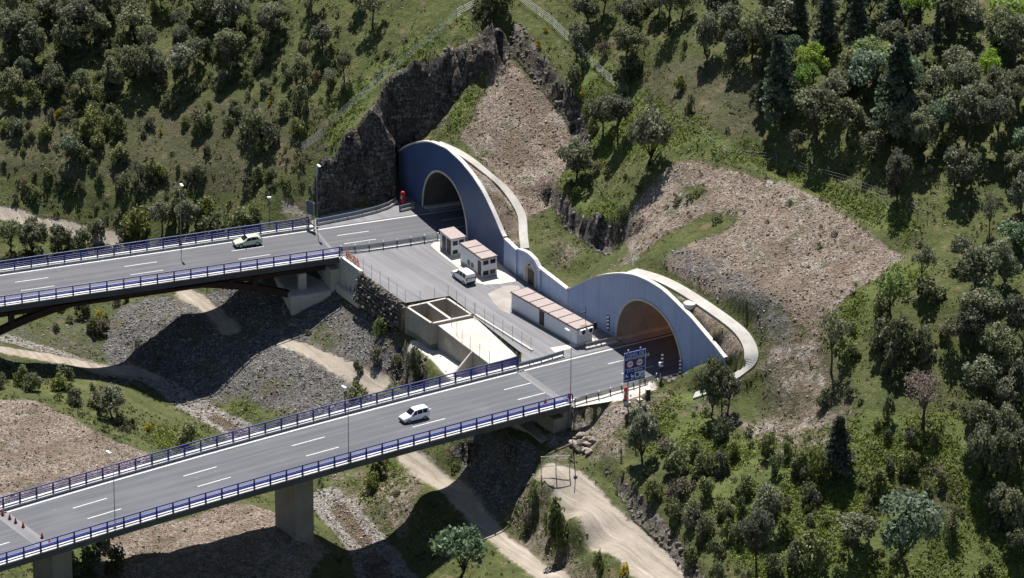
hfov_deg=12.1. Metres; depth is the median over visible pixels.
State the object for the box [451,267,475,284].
van
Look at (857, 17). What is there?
conifer tree
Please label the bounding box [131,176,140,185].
shrub
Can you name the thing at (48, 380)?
grass tufts
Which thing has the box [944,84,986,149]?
oak tree
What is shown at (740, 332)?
concrete path
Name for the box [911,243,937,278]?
oak tree
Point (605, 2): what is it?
oak tree
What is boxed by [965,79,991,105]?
oak tree
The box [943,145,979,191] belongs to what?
oak tree
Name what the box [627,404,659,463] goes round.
oak tree
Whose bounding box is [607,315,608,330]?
marker board
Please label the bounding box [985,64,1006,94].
oak tree
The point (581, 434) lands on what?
boulder
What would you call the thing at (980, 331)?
oak tree
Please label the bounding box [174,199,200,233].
oak tree
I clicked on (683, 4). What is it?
oak tree
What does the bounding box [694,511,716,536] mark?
shrub
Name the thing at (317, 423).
road markings
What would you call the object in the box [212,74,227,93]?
shrub
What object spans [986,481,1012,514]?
oak tree
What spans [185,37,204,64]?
oak tree
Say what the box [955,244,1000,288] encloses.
oak tree
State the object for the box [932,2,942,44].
conifer tree
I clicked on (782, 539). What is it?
shrub
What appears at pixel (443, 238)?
door
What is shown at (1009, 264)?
oak tree
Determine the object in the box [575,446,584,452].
boulder
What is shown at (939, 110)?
leafy tree
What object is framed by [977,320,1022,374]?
oak tree
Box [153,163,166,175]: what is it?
shrub
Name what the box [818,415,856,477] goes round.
conifer tree
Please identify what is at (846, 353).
shrub
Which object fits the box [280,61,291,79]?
shrub
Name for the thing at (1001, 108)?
oak tree
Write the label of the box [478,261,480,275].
door
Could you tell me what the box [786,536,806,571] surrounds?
shrub
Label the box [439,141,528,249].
concrete path
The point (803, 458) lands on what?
shrub
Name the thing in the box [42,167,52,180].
shrub
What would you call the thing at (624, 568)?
flowering shrub
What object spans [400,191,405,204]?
call post
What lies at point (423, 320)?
concrete tank
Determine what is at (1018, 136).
leafy tree
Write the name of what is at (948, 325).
oak tree
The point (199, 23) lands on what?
shrub
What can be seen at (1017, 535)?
oak tree
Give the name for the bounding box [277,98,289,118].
shrub
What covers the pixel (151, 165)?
shrub
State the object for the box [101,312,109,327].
shrub
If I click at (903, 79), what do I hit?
conifer tree
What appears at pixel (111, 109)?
shrub
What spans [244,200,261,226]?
shrub
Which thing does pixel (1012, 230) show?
leafy tree
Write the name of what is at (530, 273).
door
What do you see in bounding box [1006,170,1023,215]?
oak tree
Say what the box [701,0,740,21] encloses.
oak tree
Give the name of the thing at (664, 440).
shrub
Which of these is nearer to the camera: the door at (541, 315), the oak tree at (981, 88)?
the oak tree at (981, 88)
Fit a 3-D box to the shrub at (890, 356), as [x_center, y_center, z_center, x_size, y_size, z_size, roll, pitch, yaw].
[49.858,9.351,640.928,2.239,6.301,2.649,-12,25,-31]
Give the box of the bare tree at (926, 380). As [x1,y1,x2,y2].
[904,369,945,426]
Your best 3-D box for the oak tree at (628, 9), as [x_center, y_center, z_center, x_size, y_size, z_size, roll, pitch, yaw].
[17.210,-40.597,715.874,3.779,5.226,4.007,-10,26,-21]
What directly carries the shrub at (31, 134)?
on the ground at (596, 506)
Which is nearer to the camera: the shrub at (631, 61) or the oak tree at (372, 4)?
the shrub at (631, 61)
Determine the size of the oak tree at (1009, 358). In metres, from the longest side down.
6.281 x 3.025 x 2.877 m
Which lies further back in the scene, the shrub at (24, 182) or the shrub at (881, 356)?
the shrub at (24, 182)
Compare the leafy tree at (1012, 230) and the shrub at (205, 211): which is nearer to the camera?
the leafy tree at (1012, 230)
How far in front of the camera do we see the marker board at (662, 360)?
666.83 m
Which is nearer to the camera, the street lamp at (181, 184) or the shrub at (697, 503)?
the shrub at (697, 503)
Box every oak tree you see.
[0,0,20,10]
[0,7,23,50]
[0,67,25,96]
[0,219,21,252]
[11,1,40,28]
[13,56,31,79]
[15,215,48,255]
[17,20,47,60]
[33,0,59,20]
[42,62,64,92]
[48,224,73,251]
[50,15,80,54]
[55,0,96,39]
[56,0,72,13]
[71,68,90,95]
[85,11,111,43]
[92,0,113,12]
[95,383,125,418]
[99,55,124,90]
[104,46,123,68]
[114,0,151,43]
[115,0,145,27]
[119,42,151,85]
[135,26,157,61]
[146,44,166,81]
[147,199,173,237]
[165,42,197,82]
[170,7,189,24]
[171,24,189,46]
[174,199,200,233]
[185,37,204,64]
[193,0,215,23]
[211,27,245,68]
[213,0,252,27]
[256,3,281,44]
[259,1,289,31]
[285,54,312,86]
[307,0,326,16]
[310,21,332,52]
[336,49,352,81]
[347,0,362,11]
[354,0,388,25]
[557,137,593,178]
[567,19,589,57]
[570,0,599,24]
[588,94,610,138]
[599,93,634,140]
[602,0,613,16]
[614,0,642,24]
[614,24,643,64]
[625,104,673,166]
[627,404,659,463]
[644,0,665,16]
[652,0,679,29]
[669,0,696,21]
[695,8,723,58]
[696,354,723,417]
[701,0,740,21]
[715,365,734,409]
[715,373,742,415]
[716,2,742,31]
[722,28,750,69]
[738,10,767,60]
[741,506,774,577]
[750,481,783,516]
[754,16,776,54]
[758,0,778,10]
[758,0,806,35]
[786,129,807,152]
[794,84,840,143]
[810,0,841,13]
[821,69,848,96]
[828,63,853,96]
[828,97,867,140]
[836,511,879,549]
[839,49,852,68]
[859,130,886,162]
[876,18,903,43]
[884,98,918,151]
[885,146,913,201]
[902,103,939,158]
[907,24,933,59]
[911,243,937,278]
[915,90,934,106]
[919,62,952,101]
[930,0,967,36]
[937,315,960,350]
[942,44,974,85]
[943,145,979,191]
[944,60,982,88]
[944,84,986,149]
[950,236,973,258]
[953,0,984,37]
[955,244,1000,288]
[955,307,988,351]
[959,286,1004,333]
[959,399,995,431]
[962,353,1004,402]
[964,419,997,481]
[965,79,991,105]
[975,317,1001,356]
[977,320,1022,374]
[980,94,1016,150]
[982,3,1011,53]
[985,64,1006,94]
[985,235,1021,287]
[986,71,1023,124]
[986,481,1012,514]
[990,375,1018,404]
[991,400,1023,435]
[992,426,1019,482]
[993,13,1023,66]
[996,349,1015,377]
[999,485,1023,531]
[1003,293,1023,343]
[1004,149,1023,178]
[1006,65,1023,106]
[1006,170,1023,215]
[1006,527,1023,558]
[1008,356,1023,404]
[1009,427,1023,485]
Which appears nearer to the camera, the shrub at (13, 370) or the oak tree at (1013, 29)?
the oak tree at (1013, 29)
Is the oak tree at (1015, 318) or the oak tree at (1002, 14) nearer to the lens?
the oak tree at (1015, 318)
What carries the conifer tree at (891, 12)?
on the ground at (596, 506)
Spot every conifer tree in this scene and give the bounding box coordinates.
[751,80,765,112]
[759,34,803,122]
[783,0,810,32]
[811,0,841,51]
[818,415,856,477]
[841,0,871,48]
[865,34,924,137]
[876,0,906,27]
[898,1,923,16]
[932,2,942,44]
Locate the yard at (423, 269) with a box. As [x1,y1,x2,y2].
[310,191,675,407]
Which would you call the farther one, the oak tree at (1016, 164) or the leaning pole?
the oak tree at (1016, 164)
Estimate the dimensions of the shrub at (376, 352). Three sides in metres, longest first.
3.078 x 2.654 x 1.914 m
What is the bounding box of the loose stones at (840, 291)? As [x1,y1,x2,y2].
[0,1,1007,577]
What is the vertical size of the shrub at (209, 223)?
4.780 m
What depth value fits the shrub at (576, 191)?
697.23 m
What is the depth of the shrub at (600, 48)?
715.36 m
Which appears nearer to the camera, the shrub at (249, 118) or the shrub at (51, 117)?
the shrub at (249, 118)
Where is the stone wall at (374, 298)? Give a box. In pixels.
[352,271,407,330]
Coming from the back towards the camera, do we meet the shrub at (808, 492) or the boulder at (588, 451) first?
the boulder at (588, 451)
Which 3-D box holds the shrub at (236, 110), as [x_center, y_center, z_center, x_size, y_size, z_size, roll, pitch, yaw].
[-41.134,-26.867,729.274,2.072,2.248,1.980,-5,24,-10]
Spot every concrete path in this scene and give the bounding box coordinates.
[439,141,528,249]
[627,268,757,399]
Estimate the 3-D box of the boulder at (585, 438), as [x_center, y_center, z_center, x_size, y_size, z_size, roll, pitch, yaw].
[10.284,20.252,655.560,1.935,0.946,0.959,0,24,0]
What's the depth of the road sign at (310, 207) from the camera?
710.29 m
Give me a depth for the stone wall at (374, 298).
691.94 m
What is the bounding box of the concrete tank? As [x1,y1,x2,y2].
[405,297,473,350]
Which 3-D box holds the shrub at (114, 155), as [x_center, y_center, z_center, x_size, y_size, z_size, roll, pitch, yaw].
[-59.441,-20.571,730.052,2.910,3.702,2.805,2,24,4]
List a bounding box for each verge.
[551,338,596,351]
[575,383,647,406]
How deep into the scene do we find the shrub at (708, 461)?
639.02 m
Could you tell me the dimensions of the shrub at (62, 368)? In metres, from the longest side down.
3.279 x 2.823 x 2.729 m
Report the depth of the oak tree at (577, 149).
698.52 m
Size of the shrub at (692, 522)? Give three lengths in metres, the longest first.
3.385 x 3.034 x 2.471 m
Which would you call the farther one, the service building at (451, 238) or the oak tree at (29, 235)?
the oak tree at (29, 235)
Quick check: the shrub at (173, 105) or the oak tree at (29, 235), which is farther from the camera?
the shrub at (173, 105)
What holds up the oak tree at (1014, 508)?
on the ground at (596, 506)
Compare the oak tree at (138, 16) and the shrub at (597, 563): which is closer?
the shrub at (597, 563)
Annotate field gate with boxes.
[541,455,569,475]
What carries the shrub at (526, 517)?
on the ground at (596, 506)
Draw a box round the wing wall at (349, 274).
[336,256,362,308]
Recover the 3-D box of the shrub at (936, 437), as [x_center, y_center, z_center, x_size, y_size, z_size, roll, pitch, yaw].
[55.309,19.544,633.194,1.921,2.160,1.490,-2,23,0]
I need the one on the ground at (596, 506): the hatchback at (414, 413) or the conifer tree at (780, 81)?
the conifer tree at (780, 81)
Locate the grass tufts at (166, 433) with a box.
[140,11,1023,577]
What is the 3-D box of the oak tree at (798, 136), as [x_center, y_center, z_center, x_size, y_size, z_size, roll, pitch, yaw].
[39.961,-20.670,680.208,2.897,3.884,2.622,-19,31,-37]
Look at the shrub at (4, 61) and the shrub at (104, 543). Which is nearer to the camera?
the shrub at (104, 543)
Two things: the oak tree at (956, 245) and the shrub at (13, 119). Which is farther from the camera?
the shrub at (13, 119)
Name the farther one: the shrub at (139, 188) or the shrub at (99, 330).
the shrub at (139, 188)
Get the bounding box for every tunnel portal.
[397,140,506,265]
[567,272,727,372]
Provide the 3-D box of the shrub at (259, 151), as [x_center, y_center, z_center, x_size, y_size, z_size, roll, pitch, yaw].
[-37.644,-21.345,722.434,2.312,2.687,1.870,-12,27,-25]
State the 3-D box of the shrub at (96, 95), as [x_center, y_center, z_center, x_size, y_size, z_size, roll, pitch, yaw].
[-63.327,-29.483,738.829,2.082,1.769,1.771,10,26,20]
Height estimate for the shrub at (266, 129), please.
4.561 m
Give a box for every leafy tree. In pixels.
[57,135,78,163]
[427,523,488,577]
[783,34,802,71]
[793,62,821,107]
[796,40,829,82]
[846,48,886,101]
[848,34,892,81]
[863,0,884,16]
[876,487,946,576]
[877,262,911,322]
[884,55,924,74]
[900,0,938,24]
[928,98,955,137]
[969,282,1000,304]
[978,46,1002,71]
[987,0,1023,19]
[996,218,1023,250]
[1011,127,1023,145]
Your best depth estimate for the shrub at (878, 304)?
648.97 m
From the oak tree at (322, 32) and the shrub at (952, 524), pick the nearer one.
the shrub at (952, 524)
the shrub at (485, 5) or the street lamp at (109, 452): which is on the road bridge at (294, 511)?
the street lamp at (109, 452)
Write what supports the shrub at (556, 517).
on the ground at (596, 506)
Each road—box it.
[0,207,465,302]
[0,332,679,558]
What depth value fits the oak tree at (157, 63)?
737.80 m
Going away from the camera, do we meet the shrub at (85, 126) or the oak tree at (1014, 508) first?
the oak tree at (1014, 508)
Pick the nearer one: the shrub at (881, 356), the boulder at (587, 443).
the shrub at (881, 356)
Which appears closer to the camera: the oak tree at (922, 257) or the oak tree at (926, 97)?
the oak tree at (922, 257)
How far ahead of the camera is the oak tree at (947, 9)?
684.53 m
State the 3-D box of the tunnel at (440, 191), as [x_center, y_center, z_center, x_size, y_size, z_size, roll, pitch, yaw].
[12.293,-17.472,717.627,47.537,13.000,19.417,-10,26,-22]
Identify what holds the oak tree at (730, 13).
on the ground at (596, 506)
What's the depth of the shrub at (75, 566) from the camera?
631.14 m
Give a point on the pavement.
(503, 275)
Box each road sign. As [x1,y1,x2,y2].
[306,200,314,229]
[621,347,648,406]
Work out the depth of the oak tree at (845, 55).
684.19 m
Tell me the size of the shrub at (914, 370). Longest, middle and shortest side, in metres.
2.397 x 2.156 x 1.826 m
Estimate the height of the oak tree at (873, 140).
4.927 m
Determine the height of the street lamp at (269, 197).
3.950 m
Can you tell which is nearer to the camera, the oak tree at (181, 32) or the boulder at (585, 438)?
the boulder at (585, 438)
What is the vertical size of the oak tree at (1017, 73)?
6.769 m
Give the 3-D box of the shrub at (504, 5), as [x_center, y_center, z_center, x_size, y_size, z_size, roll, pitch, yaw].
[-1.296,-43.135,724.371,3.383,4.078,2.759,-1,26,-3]
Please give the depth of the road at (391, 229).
702.76 m
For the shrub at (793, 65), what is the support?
on the ground at (596, 506)
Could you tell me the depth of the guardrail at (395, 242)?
705.11 m
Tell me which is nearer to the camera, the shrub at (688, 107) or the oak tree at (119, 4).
the shrub at (688, 107)
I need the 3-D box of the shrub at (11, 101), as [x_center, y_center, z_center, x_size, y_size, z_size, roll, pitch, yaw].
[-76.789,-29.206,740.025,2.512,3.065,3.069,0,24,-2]
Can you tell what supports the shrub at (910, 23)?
on the ground at (596, 506)
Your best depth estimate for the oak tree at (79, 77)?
738.33 m
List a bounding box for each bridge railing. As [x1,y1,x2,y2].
[0,217,309,268]
[0,247,342,304]
[0,356,518,506]
[0,394,572,561]
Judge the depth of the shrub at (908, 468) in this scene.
630.16 m
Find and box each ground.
[0,0,1023,577]
[488,285,519,313]
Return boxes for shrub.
[0,53,10,72]
[0,119,9,132]
[0,372,5,387]
[1,87,16,108]
[5,119,23,136]
[7,115,17,125]
[8,367,18,376]
[11,191,19,200]
[12,363,27,385]
[20,177,27,190]
[22,79,41,104]
[23,372,42,392]
[25,100,33,110]
[25,130,35,137]
[25,182,34,192]
[28,187,41,199]
[35,73,43,86]
[36,121,51,141]
[41,55,51,67]
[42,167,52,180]
[44,107,55,122]
[50,371,66,390]
[56,363,74,380]
[64,382,74,391]
[67,385,82,405]
[68,225,91,255]
[69,141,87,164]
[72,551,80,577]
[73,305,90,314]
[74,179,84,194]
[76,544,101,571]
[78,105,104,137]
[84,86,92,100]
[85,100,98,110]
[85,314,98,334]
[86,218,105,239]
[87,149,95,161]
[87,158,97,168]
[89,127,105,148]
[90,84,101,90]
[90,386,104,407]
[91,90,102,102]
[93,317,107,336]
[94,171,104,182]
[96,308,101,318]
[97,538,113,548]
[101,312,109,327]
[102,79,111,90]
[102,113,111,133]
[103,87,114,101]
[104,103,118,124]
[104,544,125,577]
[105,37,115,48]
[108,109,127,140]
[109,142,125,163]
[111,31,127,54]
[112,300,120,306]
[115,412,128,425]
[116,169,131,193]
[118,144,131,162]
[120,204,150,240]
[127,417,137,427]
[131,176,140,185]
[135,183,147,195]
[144,154,157,177]
[145,115,155,127]
[148,0,158,13]
[150,85,161,99]
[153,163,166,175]
[155,70,167,83]
[159,91,171,109]
[163,4,174,19]
[167,182,188,223]
[169,101,178,111]
[176,418,198,449]
[180,114,191,126]
[187,166,197,181]
[188,78,200,94]
[189,105,204,124]
[190,114,207,137]
[192,162,206,180]
[194,196,218,226]
[195,20,204,28]
[196,207,228,239]
[202,37,213,55]
[202,141,210,152]
[203,111,213,130]
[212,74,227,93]
[217,69,225,82]
[220,205,252,236]
[222,116,234,129]
[227,98,240,111]
[231,104,243,118]
[235,121,247,136]
[239,70,253,84]
[239,174,252,187]
[242,102,264,145]
[244,114,260,142]
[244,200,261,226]
[250,179,259,189]
[251,165,263,180]
[252,52,266,71]
[253,138,266,155]
[259,79,268,94]
[259,118,280,146]
[264,165,276,180]
[273,35,284,46]
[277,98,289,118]
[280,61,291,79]
[289,117,306,134]
[290,80,308,117]
[300,40,308,51]
[302,1,313,13]
[306,69,321,84]
[310,42,321,54]
[324,70,336,85]
[343,379,367,401]
[352,392,365,406]
[353,361,363,373]
[362,470,378,489]
[368,459,389,477]
[369,344,382,364]
[371,315,388,336]
[391,353,402,369]
[405,339,421,388]
[470,0,503,24]
[493,0,514,14]
[518,510,532,528]
[528,477,538,503]
[541,496,569,548]
[557,537,567,548]
[564,63,581,84]
[572,186,580,196]
[581,101,593,124]
[587,117,599,135]
[589,161,601,173]
[592,548,604,576]
[593,39,611,59]
[611,51,642,84]
[615,201,629,224]
[619,562,629,576]
[641,0,653,13]
[644,94,653,106]
[644,478,663,500]
[655,435,674,451]
[662,439,688,475]
[664,479,681,504]
[668,500,682,524]
[673,74,686,91]
[677,476,693,492]
[681,504,700,528]
[682,547,697,567]
[684,92,695,113]
[684,438,704,458]
[685,498,702,519]
[690,466,704,480]
[691,446,713,475]
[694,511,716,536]
[695,535,705,548]
[697,475,714,497]
[708,537,726,561]
[711,417,734,443]
[711,559,725,576]
[712,450,730,478]
[716,499,735,519]
[718,517,736,542]
[724,439,740,459]
[729,520,745,542]
[734,472,756,495]
[735,493,747,515]
[749,62,761,76]
[749,84,757,98]
[757,61,764,74]
[758,431,775,460]
[765,552,784,577]
[767,450,784,476]
[776,531,789,541]
[777,515,796,541]
[781,438,793,457]
[783,433,792,443]
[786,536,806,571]
[788,446,809,477]
[790,61,804,74]
[790,457,800,479]
[798,528,829,574]
[799,463,811,483]
[801,481,816,504]
[803,512,815,526]
[807,444,832,483]
[810,491,823,504]
[816,389,829,406]
[831,563,844,573]
[836,336,857,365]
[843,386,853,400]
[847,322,856,333]
[850,80,860,90]
[864,493,873,506]
[865,467,892,502]
[868,331,878,346]
[869,312,893,356]
[873,292,888,314]
[878,350,884,365]
[880,337,898,382]
[882,128,890,140]
[882,392,895,420]
[882,428,893,442]
[885,456,895,473]
[888,312,921,367]
[888,549,903,562]
[896,447,921,475]
[902,5,915,18]
[902,430,917,441]
[907,17,915,29]
[909,368,920,383]
[910,319,936,365]
[914,279,925,298]
[915,276,946,304]
[921,477,934,498]
[925,163,933,175]
[928,431,942,446]
[934,146,944,156]
[935,470,947,486]
[938,320,946,340]
[939,128,959,150]
[941,58,947,68]
[943,509,959,539]
[978,560,998,577]
[984,236,997,246]
[987,488,1011,531]
[994,403,1002,418]
[1009,239,1023,254]
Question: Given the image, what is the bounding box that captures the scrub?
[0,0,1023,577]
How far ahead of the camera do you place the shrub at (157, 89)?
737.07 m
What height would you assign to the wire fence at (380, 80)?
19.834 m
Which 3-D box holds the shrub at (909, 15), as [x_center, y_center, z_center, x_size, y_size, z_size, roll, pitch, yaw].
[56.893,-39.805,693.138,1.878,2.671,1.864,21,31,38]
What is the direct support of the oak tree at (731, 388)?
on the ground at (596, 506)
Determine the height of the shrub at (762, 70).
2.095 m
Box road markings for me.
[0,208,678,544]
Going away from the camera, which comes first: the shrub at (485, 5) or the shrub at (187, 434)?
the shrub at (187, 434)
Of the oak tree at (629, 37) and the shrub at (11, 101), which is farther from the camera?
the shrub at (11, 101)
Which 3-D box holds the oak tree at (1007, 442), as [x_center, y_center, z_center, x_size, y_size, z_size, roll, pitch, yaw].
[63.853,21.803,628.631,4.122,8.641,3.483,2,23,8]
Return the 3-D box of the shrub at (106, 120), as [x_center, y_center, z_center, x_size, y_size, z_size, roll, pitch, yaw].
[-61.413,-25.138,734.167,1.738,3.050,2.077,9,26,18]
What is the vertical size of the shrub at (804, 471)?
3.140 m
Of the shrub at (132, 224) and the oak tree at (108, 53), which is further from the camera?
the oak tree at (108, 53)
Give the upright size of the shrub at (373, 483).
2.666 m
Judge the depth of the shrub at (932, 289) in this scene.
646.52 m
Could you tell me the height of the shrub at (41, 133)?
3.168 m
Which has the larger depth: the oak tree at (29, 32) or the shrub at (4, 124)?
the oak tree at (29, 32)
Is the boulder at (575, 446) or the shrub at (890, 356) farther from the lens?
the boulder at (575, 446)
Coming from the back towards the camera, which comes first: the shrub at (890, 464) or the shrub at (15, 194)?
the shrub at (15, 194)
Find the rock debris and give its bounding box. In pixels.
[313,23,698,577]
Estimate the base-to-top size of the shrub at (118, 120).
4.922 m
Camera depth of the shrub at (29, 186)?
729.95 m
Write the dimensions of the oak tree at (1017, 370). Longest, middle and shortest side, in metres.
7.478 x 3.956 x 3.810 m
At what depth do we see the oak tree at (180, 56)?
735.70 m
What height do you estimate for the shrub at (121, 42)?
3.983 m
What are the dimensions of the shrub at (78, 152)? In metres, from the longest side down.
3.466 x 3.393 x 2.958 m
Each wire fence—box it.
[301,0,474,146]
[363,259,404,298]
[406,285,474,305]
[451,314,489,362]
[475,303,526,342]
[523,0,627,91]
[678,119,927,215]
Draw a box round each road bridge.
[0,225,340,335]
[0,365,573,577]
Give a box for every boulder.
[569,439,576,443]
[573,444,582,448]
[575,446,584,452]
[576,432,587,437]
[576,439,585,444]
[581,436,593,439]
[582,440,593,446]
[585,449,592,454]
[588,438,596,442]
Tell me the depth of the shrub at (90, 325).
707.05 m
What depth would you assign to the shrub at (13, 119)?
736.94 m
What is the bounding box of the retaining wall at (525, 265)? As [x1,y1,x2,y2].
[503,237,567,308]
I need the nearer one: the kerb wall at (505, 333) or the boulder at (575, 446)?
the boulder at (575, 446)
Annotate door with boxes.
[442,235,445,250]
[447,239,450,254]
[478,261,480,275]
[528,268,533,285]
[539,311,543,325]
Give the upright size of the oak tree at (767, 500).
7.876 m
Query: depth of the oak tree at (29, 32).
743.55 m
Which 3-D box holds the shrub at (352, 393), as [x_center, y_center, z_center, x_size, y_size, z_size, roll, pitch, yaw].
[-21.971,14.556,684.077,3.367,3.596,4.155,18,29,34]
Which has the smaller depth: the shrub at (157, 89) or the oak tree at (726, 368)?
the oak tree at (726, 368)
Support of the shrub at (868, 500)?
on the ground at (596, 506)
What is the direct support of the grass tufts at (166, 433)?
on the ground at (596, 506)
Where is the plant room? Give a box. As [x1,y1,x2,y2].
[438,316,518,375]
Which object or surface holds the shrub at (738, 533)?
on the ground at (596, 506)
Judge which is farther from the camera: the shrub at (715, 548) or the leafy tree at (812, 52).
the leafy tree at (812, 52)
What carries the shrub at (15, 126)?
on the ground at (596, 506)
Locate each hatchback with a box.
[232,233,262,247]
[398,404,429,423]
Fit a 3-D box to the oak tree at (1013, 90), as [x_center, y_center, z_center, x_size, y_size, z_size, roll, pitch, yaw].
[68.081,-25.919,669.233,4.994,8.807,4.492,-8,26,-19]
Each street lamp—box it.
[106,450,116,528]
[179,183,183,244]
[267,196,270,219]
[316,164,320,225]
[341,385,349,461]
[564,328,571,402]
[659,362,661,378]
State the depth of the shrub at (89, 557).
631.34 m
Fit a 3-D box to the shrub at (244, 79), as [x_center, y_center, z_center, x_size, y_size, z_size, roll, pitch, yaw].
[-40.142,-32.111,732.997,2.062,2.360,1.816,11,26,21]
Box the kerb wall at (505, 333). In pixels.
[474,314,532,350]
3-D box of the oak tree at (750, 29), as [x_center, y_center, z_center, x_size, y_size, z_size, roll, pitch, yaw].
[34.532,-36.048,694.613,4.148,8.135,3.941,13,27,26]
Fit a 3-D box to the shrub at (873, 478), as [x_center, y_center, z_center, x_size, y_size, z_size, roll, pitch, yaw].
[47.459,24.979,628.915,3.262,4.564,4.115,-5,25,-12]
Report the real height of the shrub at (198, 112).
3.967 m
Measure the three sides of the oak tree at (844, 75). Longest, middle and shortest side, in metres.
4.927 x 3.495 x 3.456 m
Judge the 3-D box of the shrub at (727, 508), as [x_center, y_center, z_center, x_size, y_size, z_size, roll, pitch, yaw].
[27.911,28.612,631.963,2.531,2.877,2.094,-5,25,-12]
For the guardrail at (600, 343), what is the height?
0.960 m
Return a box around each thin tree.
[130,157,145,184]
[322,67,336,94]
[819,303,850,373]
[982,193,999,237]
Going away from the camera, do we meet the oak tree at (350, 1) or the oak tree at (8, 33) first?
the oak tree at (350, 1)
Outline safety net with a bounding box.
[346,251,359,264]
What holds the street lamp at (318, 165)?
on the road bridge at (297, 289)
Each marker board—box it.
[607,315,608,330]
[661,353,663,368]
[679,359,681,373]
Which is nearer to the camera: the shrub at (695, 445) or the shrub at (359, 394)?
the shrub at (695, 445)
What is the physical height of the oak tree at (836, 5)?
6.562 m
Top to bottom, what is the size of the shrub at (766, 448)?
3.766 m
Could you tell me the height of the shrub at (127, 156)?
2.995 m
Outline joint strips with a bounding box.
[0,229,568,547]
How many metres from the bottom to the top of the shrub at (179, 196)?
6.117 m
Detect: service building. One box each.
[439,227,465,255]
[459,239,497,276]
[510,287,593,345]
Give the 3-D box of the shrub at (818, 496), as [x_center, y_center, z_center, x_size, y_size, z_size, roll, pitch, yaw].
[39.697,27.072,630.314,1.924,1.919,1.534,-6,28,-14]
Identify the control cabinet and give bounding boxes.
[645,388,650,399]
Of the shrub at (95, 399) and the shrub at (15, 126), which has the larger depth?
the shrub at (15, 126)
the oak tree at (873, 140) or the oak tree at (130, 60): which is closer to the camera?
the oak tree at (873, 140)
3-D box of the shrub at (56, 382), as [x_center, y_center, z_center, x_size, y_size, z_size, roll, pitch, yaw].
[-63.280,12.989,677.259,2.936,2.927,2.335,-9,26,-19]
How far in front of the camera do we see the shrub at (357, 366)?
688.76 m
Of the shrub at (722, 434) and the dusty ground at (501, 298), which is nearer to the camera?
the shrub at (722, 434)
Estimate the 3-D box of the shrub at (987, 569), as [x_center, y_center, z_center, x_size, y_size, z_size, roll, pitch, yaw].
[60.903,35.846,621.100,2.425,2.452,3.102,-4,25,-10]
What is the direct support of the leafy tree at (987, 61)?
on the ground at (596, 506)
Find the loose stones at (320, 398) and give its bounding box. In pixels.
[0,244,796,577]
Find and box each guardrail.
[316,197,397,224]
[340,232,438,252]
[399,202,414,211]
[518,350,564,369]
[574,373,656,405]
[584,335,618,349]
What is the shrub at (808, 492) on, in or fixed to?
on the ground at (596, 506)
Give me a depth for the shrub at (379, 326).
690.07 m
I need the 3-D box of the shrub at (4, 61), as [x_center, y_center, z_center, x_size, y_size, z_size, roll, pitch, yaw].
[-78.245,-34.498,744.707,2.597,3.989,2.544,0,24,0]
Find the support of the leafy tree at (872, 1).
on the ground at (596, 506)
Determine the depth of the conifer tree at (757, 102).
686.78 m
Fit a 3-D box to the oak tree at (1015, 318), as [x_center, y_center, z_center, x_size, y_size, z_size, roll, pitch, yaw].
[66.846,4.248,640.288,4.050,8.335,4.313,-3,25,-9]
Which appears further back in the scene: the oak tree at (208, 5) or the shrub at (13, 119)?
the oak tree at (208, 5)
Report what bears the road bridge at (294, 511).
on the ground at (596, 506)
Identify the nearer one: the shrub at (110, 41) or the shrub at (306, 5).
the shrub at (306, 5)
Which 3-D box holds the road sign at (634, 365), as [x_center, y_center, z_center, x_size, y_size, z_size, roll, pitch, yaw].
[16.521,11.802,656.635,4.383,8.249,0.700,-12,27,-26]
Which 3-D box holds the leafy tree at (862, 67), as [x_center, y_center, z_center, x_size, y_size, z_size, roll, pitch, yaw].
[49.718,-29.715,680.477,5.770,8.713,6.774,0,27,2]
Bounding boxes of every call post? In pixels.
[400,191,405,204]
[623,386,628,400]
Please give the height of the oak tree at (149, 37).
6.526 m
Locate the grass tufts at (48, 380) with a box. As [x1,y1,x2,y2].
[0,0,1023,577]
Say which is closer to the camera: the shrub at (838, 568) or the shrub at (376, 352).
the shrub at (838, 568)
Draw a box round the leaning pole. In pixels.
[573,448,577,478]
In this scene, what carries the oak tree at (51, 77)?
on the ground at (596, 506)
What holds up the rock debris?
on the ground at (596, 506)
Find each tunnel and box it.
[422,170,504,239]
[615,298,727,373]
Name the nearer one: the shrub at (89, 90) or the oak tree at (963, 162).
the oak tree at (963, 162)
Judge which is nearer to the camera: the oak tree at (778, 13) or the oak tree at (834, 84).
the oak tree at (834, 84)
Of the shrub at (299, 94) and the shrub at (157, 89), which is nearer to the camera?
the shrub at (299, 94)
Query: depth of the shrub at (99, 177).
728.81 m
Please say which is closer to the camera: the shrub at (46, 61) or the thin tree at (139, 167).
the thin tree at (139, 167)
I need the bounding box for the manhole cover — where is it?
[683,300,695,309]
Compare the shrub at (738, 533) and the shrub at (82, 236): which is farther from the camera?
the shrub at (82, 236)
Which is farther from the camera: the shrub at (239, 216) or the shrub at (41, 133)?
the shrub at (41, 133)
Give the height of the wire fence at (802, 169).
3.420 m
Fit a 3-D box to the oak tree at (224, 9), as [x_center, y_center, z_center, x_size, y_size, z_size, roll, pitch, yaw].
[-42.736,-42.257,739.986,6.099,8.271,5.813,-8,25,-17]
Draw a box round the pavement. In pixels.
[431,239,515,284]
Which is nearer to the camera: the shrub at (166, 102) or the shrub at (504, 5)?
the shrub at (504, 5)
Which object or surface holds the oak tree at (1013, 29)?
on the ground at (596, 506)

